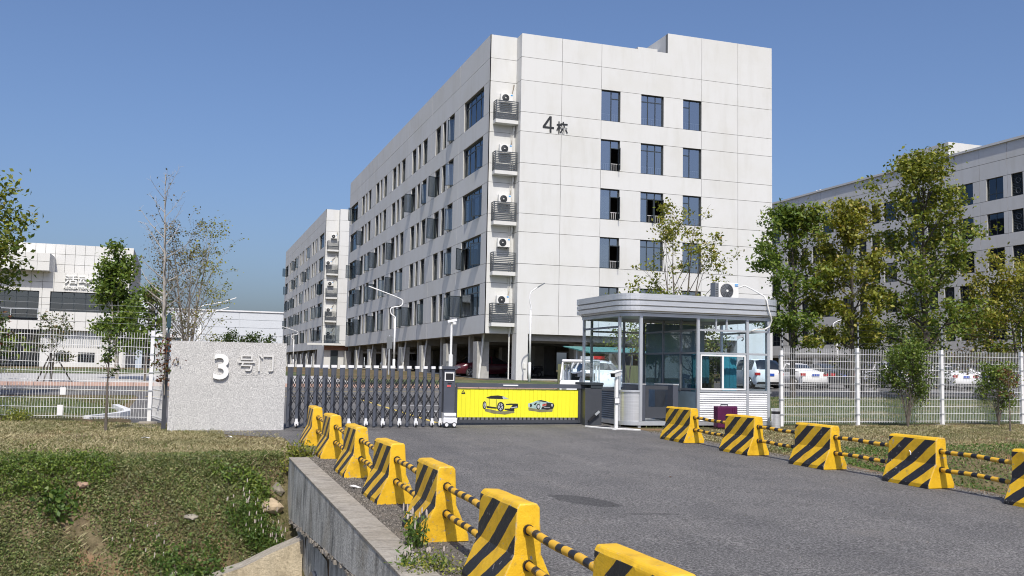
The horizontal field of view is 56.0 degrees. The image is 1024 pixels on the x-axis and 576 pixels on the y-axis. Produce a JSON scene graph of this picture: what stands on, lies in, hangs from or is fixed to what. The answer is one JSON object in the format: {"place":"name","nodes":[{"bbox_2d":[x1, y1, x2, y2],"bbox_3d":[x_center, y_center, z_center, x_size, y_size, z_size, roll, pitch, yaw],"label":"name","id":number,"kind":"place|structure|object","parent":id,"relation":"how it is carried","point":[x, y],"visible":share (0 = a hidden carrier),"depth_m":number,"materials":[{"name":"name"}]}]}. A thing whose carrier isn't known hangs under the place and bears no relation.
{"place":"outdoors","nodes":[
{"label":"outdoors","id":0,"kind":"place"},
{"bbox_2d":[0,395,130,419],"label":"lawn","id":1,"kind":"structure","parent":0,"point":[73,409],"depth_m":27.74,"materials":[{"name":"green plant"}]},
{"bbox_2d":[0,168,48,364],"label":"leafy tree","id":2,"kind":"object","parent":1,"relation":"on","point":[5,247],"visible":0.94,"depth_m":32.95,"materials":[{"name":"green plant"}]},
{"bbox_2d":[0,419,286,491],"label":"grass","id":3,"kind":"structure","parent":0,"point":[123,424],"depth_m":18.09,"materials":[{"name":"green plant"}]},
{"bbox_2d":[0,373,347,383],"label":"pavement","id":4,"kind":"structure","parent":0,"point":[99,378],"depth_m":52.27,"materials":[{"name":"grey concrete"}]},
{"bbox_2d":[24,311,81,381],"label":"young tree","id":5,"kind":"object","parent":4,"relation":"on","point":[58,334],"visible":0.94,"depth_m":45.70,"materials":[{"name":"green plant"}]},
{"bbox_2d":[84,237,150,378],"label":"leafy tree","id":6,"kind":"object","parent":4,"relation":"on","point":[111,290],"visible":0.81,"depth_m":50.51,"materials":[{"name":"green plant"}]},
{"bbox_2d":[122,278,175,380],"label":"leafy tree","id":7,"kind":"object","parent":4,"relation":"on","point":[135,328],"visible":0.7,"depth_m":48.90,"materials":[{"name":"green plant"}]},
{"bbox_2d":[198,430,285,437],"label":"approach","id":8,"kind":"structure","parent":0,"point":[245,433],"depth_m":20.61,"materials":[{"name":"concrete"}]},
{"bbox_2d":[0,381,1018,430],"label":"road","id":9,"kind":"structure","parent":0,"point":[28,389],"depth_m":35.80,"materials":[{"name":"grey asphalt"}]},
{"bbox_2d":[559,359,599,389],"bbox_3d":[2.413,3.360,34.261,1.176,1.611,2.335,0,-5,13],"label":"patrol buggy","id":10,"kind":"object","parent":9,"relation":"on","point":[573,378],"visible":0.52,"depth_m":33.97,"materials":[{"name":"white paint"}]},
{"bbox_2d":[564,356,621,386],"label":"patrol car","id":11,"kind":"object","parent":9,"relation":"on","point":[606,378],"visible":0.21,"depth_m":40.80,"materials":[{"name":"white paint"}]},
{"bbox_2d":[737,359,783,387],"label":"parked car","id":12,"kind":"object","parent":9,"relation":"on","point":[756,371],"visible":0.56,"depth_m":55.05,"materials":[{"name":"white paint"}]},
{"bbox_2d":[770,363,827,388],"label":"parked car","id":13,"kind":"object","parent":9,"relation":"on","point":[810,376],"visible":0.41,"depth_m":55.99,"materials":[{"name":"white paint"}]},
{"bbox_2d":[809,363,849,387],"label":"parked car","id":14,"kind":"object","parent":9,"relation":"on","point":[818,366],"visible":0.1,"depth_m":57.87,"materials":[{"name":"paint"}]},
{"bbox_2d":[912,366,976,389],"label":"parked car","id":15,"kind":"object","parent":9,"relation":"on","point":[967,382],"visible":0.29,"depth_m":59.44,"materials":[{"name":"white paint"}]},
{"bbox_2d":[0,365,1023,575],"bbox_3d":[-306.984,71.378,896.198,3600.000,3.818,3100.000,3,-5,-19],"label":"ground","id":16,"kind":"structure","parent":0,"point":[93,542],"depth_m":14.79,"materials":[{"name":"soil"}]},
{"bbox_2d":[0,406,36,421],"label":"weed clump","id":17,"kind":"object","parent":16,"relation":"on","point":[18,415],"visible":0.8,"depth_m":21.37,"materials":[{"name":"green plant"}]},
{"bbox_2d":[0,443,73,500],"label":"weed clump","id":18,"kind":"object","parent":16,"relation":"on","point":[8,467],"visible":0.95,"depth_m":14.54,"materials":[{"name":"green plant"}]},
{"bbox_2d":[28,481,85,525],"bbox_3d":[-6.684,3.254,14.317,0.859,0.729,0.735,0,-5,8],"label":"weed clump","id":19,"kind":"object","parent":16,"relation":"on","point":[57,493],"visible":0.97,"depth_m":14.23,"materials":[{"name":"green plant"}]},
{"bbox_2d":[0,242,140,367],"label":"recreation building","id":20,"kind":"structure","parent":16,"relation":"on","point":[58,284],"depth_m":80.79,"materials":[{"name":"white paint"}]},
{"bbox_2d":[0,289,38,319],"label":"window","id":21,"kind":"structure","parent":20,"relation":"in","point":[30,298],"depth_m":80.65,"materials":[{"name":"grey glass"}]},
{"bbox_2d":[0,330,40,364],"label":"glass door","id":22,"kind":"structure","parent":20,"relation":"in","point":[27,356],"depth_m":79.75,"materials":[{"name":"grey glass"}]},
{"bbox_2d":[50,291,113,312],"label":"window","id":23,"kind":"structure","parent":20,"relation":"in","point":[80,302],"depth_m":81.92,"materials":[{"name":"grey glass"}]},
{"bbox_2d":[39,446,118,493],"bbox_3d":[-6.684,2.820,14.860,1.025,0.826,1.170,-3,-6,39],"label":"weed clump","id":24,"kind":"object","parent":16,"relation":"on","point":[82,455],"visible":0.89,"depth_m":14.90,"materials":[{"name":"green plant"}]},
{"bbox_2d":[0,301,164,420],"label":"wire fence","id":25,"kind":"object","parent":16,"relation":"on","point":[156,396],"visible":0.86,"depth_m":22.26,"materials":[{"name":"white metal"}]},
{"bbox_2d":[97,324,125,430],"bbox_3d":[-8.511,1.917,20.393,0.516,2.324,0.586,1,-5,4],"label":"tree","id":26,"kind":"object","parent":16,"relation":"on","point":[108,359],"visible":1,"depth_m":20.38,"materials":[{"name":"green plant"}]},
{"bbox_2d":[102,518,169,574],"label":"flowering weeds","id":27,"kind":"object","parent":16,"relation":"on","point":[157,542],"visible":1,"depth_m":13.99,"materials":[{"name":"green plant"}]},
{"bbox_2d":[0,455,283,575],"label":"dead leaves","id":28,"kind":"object","parent":16,"relation":"on","point":[131,518],"visible":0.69,"depth_m":14.36,"materials":[{"name":"brown plant"}]},
{"bbox_2d":[0,448,288,575],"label":"bank grass","id":29,"kind":"structure","parent":16,"relation":"on","point":[179,461],"depth_m":15.19,"materials":[{"name":"green plant"}]},
{"bbox_2d":[0,418,291,521],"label":"dry grass","id":30,"kind":"structure","parent":16,"relation":"on","point":[5,429],"depth_m":18.50,"materials":[{"name":"beige plant"}]},
{"bbox_2d":[0,368,304,375],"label":"lawn","id":31,"kind":"structure","parent":16,"relation":"on","point":[38,370],"depth_m":64.22,"materials":[{"name":"green plant"}]},
{"bbox_2d":[135,334,181,367],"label":"gate cabin","id":32,"kind":"object","parent":16,"relation":"on","point":[143,358],"visible":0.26,"depth_m":78.39,"materials":[{"name":"white paint"}]},
{"bbox_2d":[38,450,284,575],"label":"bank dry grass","id":33,"kind":"structure","parent":16,"relation":"on","point":[108,525],"depth_m":13.95,"materials":[{"name":"beige plant"}]},
{"bbox_2d":[133,166,198,385],"bbox_3d":[-14.380,-0.435,40.118,3.171,9.448,2.292,-3,-6,39],"label":"bare tree","id":34,"kind":"object","parent":16,"relation":"on","point":[164,305],"visible":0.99,"depth_m":39.87,"materials":[{"name":"grey plant"}]},
{"bbox_2d":[161,313,171,429],"bbox_3d":[-7.608,1.868,21.197,0.100,2.650,0.110,3,-5,-19],"label":"gate post","id":35,"kind":"object","parent":16,"relation":"on","point":[163,419],"visible":0.84,"depth_m":21.14,"materials":[{"name":"grey metal"}]},
{"bbox_2d":[149,335,186,394],"bbox_3d":[-7.569,1.669,21.125,0.840,1.358,0.969,3,-5,-19],"label":"red creeper","id":36,"kind":"object","parent":35,"relation":"attached to","point":[164,364],"visible":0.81,"depth_m":21.06,"materials":[{"name":"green plant"}]},
{"bbox_2d":[131,206,248,348],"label":"thin tree","id":37,"kind":"object","parent":16,"relation":"on","point":[189,314],"visible":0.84,"depth_m":41.99,"materials":[{"name":"grey plant"}]},
{"bbox_2d":[150,527,232,575],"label":"weed clump","id":38,"kind":"object","parent":16,"relation":"on","point":[198,571],"visible":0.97,"depth_m":13.86,"materials":[{"name":"green plant"}]},
{"bbox_2d":[167,341,286,430],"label":"gate wall","id":39,"kind":"structure","parent":16,"relation":"on","point":[230,386],"depth_m":21.20,"materials":[{"name":"grey stone"}]},
{"bbox_2d":[201,456,281,517],"bbox_3d":[-4.348,3.229,15.526,1.235,1.006,0.893,0,-5,15],"label":"weed clump","id":40,"kind":"object","parent":16,"relation":"on","point":[254,481],"visible":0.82,"depth_m":15.46,"materials":[{"name":"green plant"}]},
{"bbox_2d":[138,296,364,365],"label":"warehouse","id":41,"kind":"structure","parent":16,"relation":"on","point":[265,322],"depth_m":250.33,"materials":[{"name":"metal"}]},
{"bbox_2d":[224,478,287,553],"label":"flowering weeds","id":42,"kind":"object","parent":16,"relation":"on","point":[271,541],"visible":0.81,"depth_m":14.79,"materials":[{"name":"green plant"}]},
{"bbox_2d":[269,434,318,476],"bbox_3d":[-3.606,2.836,16.346,0.580,0.731,0.924,-1,-5,23],"label":"weed clump","id":43,"kind":"object","parent":16,"relation":"on","point":[295,451],"visible":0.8,"depth_m":16.22,"materials":[{"name":"green plant"}]},
{"bbox_2d":[207,457,440,575],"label":"culvert wall","id":44,"kind":"structure","parent":16,"relation":"on","point":[347,532],"depth_m":12.05,"materials":[{"name":"grey concrete"}]},
{"bbox_2d":[306,341,354,368],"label":"entrance porch","id":45,"kind":"object","parent":16,"relation":"on","point":[329,354],"visible":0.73,"depth_m":118.49,"materials":[{"name":"white paint"}]},
{"bbox_2d":[282,209,413,368],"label":"apartment building","id":46,"kind":"structure","parent":16,"relation":"on","point":[310,296],"depth_m":146.51,"materials":[{"name":"paint"}]},
{"bbox_2d":[354,379,556,384],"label":"lawn","id":47,"kind":"structure","parent":16,"relation":"on","point":[504,381],"depth_m":58.27,"materials":[{"name":"green plant"}]},
{"bbox_2d":[343,33,772,380],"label":"apartment building","id":48,"kind":"structure","parent":16,"relation":"on","point":[611,144],"depth_m":68.35,"materials":[{"name":"paint"}]},
{"bbox_2d":[447,285,479,317],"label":"window","id":49,"kind":"structure","parent":48,"relation":"in","point":[472,287],"depth_m":68.01,"materials":[{"name":"blue glass"}]},
{"bbox_2d":[599,237,619,268],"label":"window","id":50,"kind":"structure","parent":48,"relation":"in","point":[603,261],"depth_m":65.97,"materials":[{"name":"blue glass"}]},
{"bbox_2d":[600,189,619,219],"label":"window","id":51,"kind":"structure","parent":48,"relation":"in","point":[604,193],"depth_m":66.26,"materials":[{"name":"blue glass"}]},
{"bbox_2d":[557,364,713,389],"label":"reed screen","id":52,"kind":"object","parent":16,"relation":"on","point":[634,374],"visible":0.1,"depth_m":48.90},
{"bbox_2d":[563,346,719,383],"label":"shelter","id":53,"kind":"object","parent":16,"relation":"on","point":[598,349],"visible":0.25,"depth_m":44.88,"materials":[{"name":"white metal"}]},
{"bbox_2d":[577,293,776,427],"bbox_3d":[4.482,2.046,26.541,4.790,3.418,3.562,3,-5,-19],"label":"guard booth","id":54,"kind":"object","parent":16,"relation":"on","point":[675,354],"visible":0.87,"depth_m":25.53,"materials":[{"name":"metal"}]},
{"bbox_2d":[700,354,745,389],"bbox_3d":[5.527,2.213,25.258,1.350,0.915,0.055,3,-5,-19],"label":"service window","id":55,"kind":"structure","parent":54,"relation":"in","point":[722,356],"depth_m":25.24,"materials":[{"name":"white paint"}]},
{"bbox_2d":[710,282,771,331],"bbox_3d":[6.234,0.526,26.080,1.651,1.359,0.720,-2,-6,30],"label":"air conditioner","id":56,"kind":"object","parent":54,"relation":"on","point":[723,289],"visible":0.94,"depth_m":26.19,"materials":[{"name":"metal"}]},
{"bbox_2d":[683,293,739,382],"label":"bushy tree","id":57,"kind":"object","parent":16,"relation":"on","point":[710,345],"visible":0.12,"depth_m":48.59,"materials":[{"name":"green plant"}]},
{"bbox_2d":[714,404,737,427],"bbox_3d":[5.437,3.260,24.518,0.580,0.598,0.250,3,-5,-19],"label":"suitcase","id":58,"kind":"object","parent":16,"relation":"on","point":[720,412],"visible":0.73,"depth_m":24.39,"materials":[{"name":"purple plastic"}]},
{"bbox_2d":[816,316,907,392],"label":"bushy tree","id":59,"kind":"object","parent":16,"relation":"on","point":[871,348],"visible":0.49,"depth_m":51.04,"materials":[{"name":"green plant"}]},
{"bbox_2d":[706,135,1023,377],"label":"apartment building","id":60,"kind":"structure","parent":16,"relation":"on","point":[991,175],"depth_m":98.61,"materials":[{"name":"white concrete"}]},
{"bbox_2d":[777,442,1023,493],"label":"grass","id":61,"kind":"structure","parent":16,"relation":"on","point":[877,467],"depth_m":19.05,"materials":[{"name":"green plant"}]},
{"bbox_2d":[778,322,1023,425],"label":"wire fence","id":62,"kind":"object","parent":16,"relation":"on","point":[941,370],"visible":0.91,"depth_m":26.94,"materials":[{"name":"white metal"}]},
{"bbox_2d":[876,337,937,426],"bbox_3d":[10.902,2.626,26.683,1.575,2.543,1.612,-2,-6,32],"label":"shrub","id":63,"kind":"object","parent":16,"relation":"on","point":[910,357],"visible":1,"depth_m":26.52,"materials":[{"name":"green plant"}]},
{"bbox_2d":[878,320,968,393],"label":"bushy tree","id":64,"kind":"object","parent":16,"relation":"on","point":[912,335],"visible":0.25,"depth_m":51.09,"materials":[{"name":"green plant"}]},
{"bbox_2d":[935,305,1023,395],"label":"bushy tree","id":65,"kind":"object","parent":16,"relation":"on","point":[967,355],"visible":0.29,"depth_m":51.21,"materials":[{"name":"green plant"}]},
{"bbox_2d":[971,356,1023,425],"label":"shrub","id":66,"kind":"object","parent":16,"relation":"on","point":[992,376],"visible":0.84,"depth_m":27.74,"materials":[{"name":"green plant"}]},
{"bbox_2d":[995,365,1023,430],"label":"tree","id":67,"kind":"object","parent":16,"relation":"on","point":[1006,372],"visible":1,"depth_m":25.59,"materials":[{"name":"green plant"}]},
{"bbox_2d":[0,0,1023,369],"label":"sky","id":68,"kind":"structure","parent":0,"point":[270,111],"materials":[{"name":"blue"}]},
{"bbox_2d":[427,372,719,381],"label":"garage floor","id":69,"kind":"structure","parent":0,"point":[495,377],"depth_m":69.55,"materials":[{"name":"grey concrete"}]},
{"bbox_2d":[455,356,511,376],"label":"parked car","id":70,"kind":"object","parent":69,"relation":"on","point":[499,367],"visible":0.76,"depth_m":68.81,"materials":[{"name":"red paint"}]},
{"bbox_2d":[622,383,678,420],"bbox_3d":[3.636,2.990,25.364,1.120,0.950,1.070,3,-5,-19],"label":"desk","id":71,"kind":"object","parent":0,"point":[666,395],"visible":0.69,"depth_m":25.08,"materials":[{"name":"grey metal"}]},
{"bbox_2d":[280,425,1023,575],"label":"driveway","id":72,"kind":"structure","parent":0,"point":[862,534],"depth_m":11.91,"materials":[{"name":"grey asphalt"}]},
{"bbox_2d":[300,405,322,445],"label":"concrete barrier","id":73,"kind":"object","parent":72,"relation":"on","point":[314,424],"visible":0.73,"depth_m":18.26,"materials":[{"name":"yellow paint"}]},
{"bbox_2d":[314,413,343,458],"bbox_3d":[-3.105,2.530,16.578,0.486,0.724,0.929,3,-5,-18],"label":"concrete barrier","id":74,"kind":"object","parent":72,"relation":"on","point":[327,447],"visible":0.84,"depth_m":16.16,"materials":[{"name":"yellow paint"}]},
{"bbox_2d":[334,423,372,477],"bbox_3d":[-2.317,2.394,14.271,0.486,0.722,0.927,3,-5,-19],"label":"concrete barrier","id":75,"kind":"object","parent":72,"relation":"on","point":[348,464],"visible":0.9,"depth_m":13.86,"materials":[{"name":"yellow paint"}]},
{"bbox_2d":[285,364,457,427],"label":"sliding gate","id":76,"kind":"structure","parent":72,"relation":"on","point":[446,406],"depth_m":22.84,"materials":[{"name":"grey metal"}]},
{"bbox_2d":[298,446,471,575],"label":"gravel verge","id":77,"kind":"structure","parent":72,"relation":"on","point":[453,548],"depth_m":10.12,"materials":[{"name":"grey gravel"}]},
{"bbox_2d":[398,503,429,548],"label":"flowering weeds","id":78,"kind":"object","parent":77,"relation":"on","point":[413,534],"visible":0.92,"depth_m":8.99,"materials":[{"name":"green plant"}]},
{"bbox_2d":[388,545,450,569],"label":"flowering weeds","id":79,"kind":"object","parent":77,"relation":"on","point":[405,555],"visible":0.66,"depth_m":8.13,"materials":[{"name":"green plant"}]},
{"bbox_2d":[383,541,466,574],"bbox_3d":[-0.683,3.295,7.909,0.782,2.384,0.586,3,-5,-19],"label":"weed clump","id":80,"kind":"object","parent":77,"relation":"on","point":[434,568],"visible":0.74,"depth_m":7.98,"materials":[{"name":"green plant"}]},
{"bbox_2d":[361,438,412,504],"bbox_3d":[-1.533,2.258,11.974,0.485,0.722,0.924,3,-5,-20],"label":"concrete barrier","id":81,"kind":"object","parent":72,"relation":"on","point":[380,487],"visible":0.91,"depth_m":11.58,"materials":[{"name":"yellow paint"}]},
{"bbox_2d":[402,458,468,542],"bbox_3d":[-0.784,2.128,9.784,0.488,0.723,0.929,3,-5,-18],"label":"concrete barrier","id":82,"kind":"object","parent":72,"relation":"on","point":[433,497],"visible":0.91,"depth_m":9.37,"materials":[{"name":"yellow paint"}]},
{"bbox_2d":[462,488,548,575],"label":"concrete barrier","id":83,"kind":"object","parent":72,"relation":"on","point":[504,545],"visible":0.99,"depth_m":7.35,"materials":[{"name":"yellow paint"}]},
{"bbox_2d":[442,509,477,537],"bbox_3d":[-0.410,2.154,8.676,0.080,0.118,1.492,3,-5,-19],"label":"barrier rail","id":84,"kind":"object","parent":83,"relation":"attached to","point":[464,525],"visible":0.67,"depth_m":8.78,"materials":[{"name":"metal"}]},
{"bbox_2d":[443,482,479,508],"bbox_3d":[-0.405,1.895,8.697,0.080,0.118,1.492,3,-5,-19],"label":"barrier rail","id":85,"kind":"object","parent":83,"relation":"attached to","point":[450,488],"visible":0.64,"depth_m":8.79,"materials":[{"name":"metal"}]},
{"bbox_2d":[523,524,593,571],"bbox_3d":[0.350,1.764,6.486,0.080,0.118,1.513,3,-5,-19],"label":"barrier rail","id":86,"kind":"object","parent":83,"relation":"attached to","point":[562,549],"visible":0.81,"depth_m":6.50,"materials":[{"name":"metal"}]},
{"bbox_2d":[454,382,603,424],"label":"boom gate","id":87,"kind":"structure","parent":72,"relation":"on","point":[582,404],"depth_m":24.64,"materials":[{"name":"yellow metal"}]},
{"bbox_2d":[609,370,621,429],"bbox_3d":[2.516,2.746,23.548,0.251,1.477,0.396,-2,-6,36],"label":"camera post","id":88,"kind":"object","parent":72,"relation":"on","point":[616,373],"visible":0.97,"depth_m":23.55,"materials":[{"name":"white metal"}]},
{"bbox_2d":[593,543,695,575],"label":"concrete barrier","id":89,"kind":"object","parent":72,"relation":"on","point":[613,559],"visible":1,"depth_m":5.43,"materials":[{"name":"yellow paint"}]},
{"bbox_2d":[660,406,703,442],"bbox_3d":[3.675,2.946,20.871,0.487,0.724,1.132,3,-5,-18],"label":"concrete barrier","id":90,"kind":"object","parent":72,"relation":"on","point":[681,423],"visible":0.98,"depth_m":20.58,"materials":[{"name":"yellow paint"}]},
{"bbox_2d":[719,414,768,454],"bbox_3d":[4.455,2.807,18.531,0.486,0.724,1.007,3,-5,-19],"label":"concrete barrier","id":91,"kind":"object","parent":72,"relation":"on","point":[742,434],"visible":0.99,"depth_m":18.29,"materials":[{"name":"yellow paint"}]},
{"bbox_2d":[789,422,846,469],"bbox_3d":[5.218,2.686,16.480,0.486,0.724,0.971,3,-5,-20],"label":"concrete barrier","id":92,"kind":"object","parent":72,"relation":"on","point":[816,445],"visible":0.99,"depth_m":16.26,"materials":[{"name":"yellow paint"}]},
{"bbox_2d":[647,431,1005,497],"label":"curb","id":93,"kind":"structure","parent":72,"relation":"on","point":[850,468],"depth_m":15.69,"materials":[{"name":"concrete"}]},
{"bbox_2d":[882,433,953,488],"bbox_3d":[6.041,2.564,14.377,0.487,0.723,0.968,3,-5,-20],"label":"concrete barrier","id":94,"kind":"object","parent":72,"relation":"on","point":[916,460],"visible":0.98,"depth_m":14.18,"materials":[{"name":"yellow paint"}]},
{"bbox_2d":[939,467,1010,483],"bbox_3d":[6.420,2.591,13.286,0.081,0.117,1.422,3,-5,-19],"label":"barrier rail","id":95,"kind":"object","parent":94,"relation":"attached to","point":[976,475],"visible":0.84,"depth_m":13.30,"materials":[{"name":"metal"}]},
{"bbox_2d":[1004,448,1023,507],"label":"concrete barrier","id":96,"kind":"object","parent":72,"relation":"on","point":[1014,496],"visible":1,"depth_m":12.50,"materials":[{"name":"yellow paint"}]},
{"bbox_2d":[939,449,1011,464],"bbox_3d":[6.425,2.332,13.308,0.081,0.117,1.422,3,-5,-19],"label":"barrier rail","id":97,"kind":"object","parent":96,"relation":"attached to","point":[977,456],"visible":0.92,"depth_m":13.30,"materials":[{"name":"metal"}]},
{"bbox_2d":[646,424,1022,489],"bbox_3d":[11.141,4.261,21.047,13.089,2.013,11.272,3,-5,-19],"label":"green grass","id":98,"kind":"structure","parent":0,"point":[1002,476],"depth_m":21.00,"materials":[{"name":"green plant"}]},
{"bbox_2d":[661,424,1023,472],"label":"dry grass","id":99,"kind":"structure","parent":0,"point":[924,432],"depth_m":23.59,"materials":[{"name":"beige plant"}]},
{"bbox_2d":[770,396,1019,424],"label":"lawn","id":100,"kind":"structure","parent":0,"point":[839,401],"depth_m":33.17,"materials":[{"name":"green plant"}]},
{"bbox_2d":[603,280,655,382],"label":"leafy tree","id":101,"kind":"object","parent":100,"relation":"on","point":[631,351],"visible":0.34,"depth_m":40.85,"materials":[{"name":"green plant"}]},
{"bbox_2d":[625,197,744,325],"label":"leafy tree","id":102,"kind":"object","parent":100,"relation":"on","point":[670,234],"visible":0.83,"depth_m":40.10,"materials":[{"name":"green plant"}]},
{"bbox_2d":[745,197,847,397],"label":"leafy tree","id":103,"kind":"object","parent":100,"relation":"on","point":[790,220],"visible":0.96,"depth_m":43.73,"materials":[{"name":"green plant"}]},
{"bbox_2d":[807,195,895,398],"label":"leafy tree","id":104,"kind":"object","parent":100,"relation":"on","point":[849,223],"visible":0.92,"depth_m":43.81,"materials":[{"name":"green plant"}]},
{"bbox_2d":[841,142,1002,400],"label":"leafy tree","id":105,"kind":"object","parent":100,"relation":"on","point":[925,167],"visible":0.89,"depth_m":43.86,"materials":[{"name":"green plant"}]},
{"bbox_2d":[956,242,1023,400],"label":"leafy tree","id":106,"kind":"object","parent":100,"relation":"on","point":[1004,288],"visible":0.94,"depth_m":44.28,"materials":[{"name":"green plant"}]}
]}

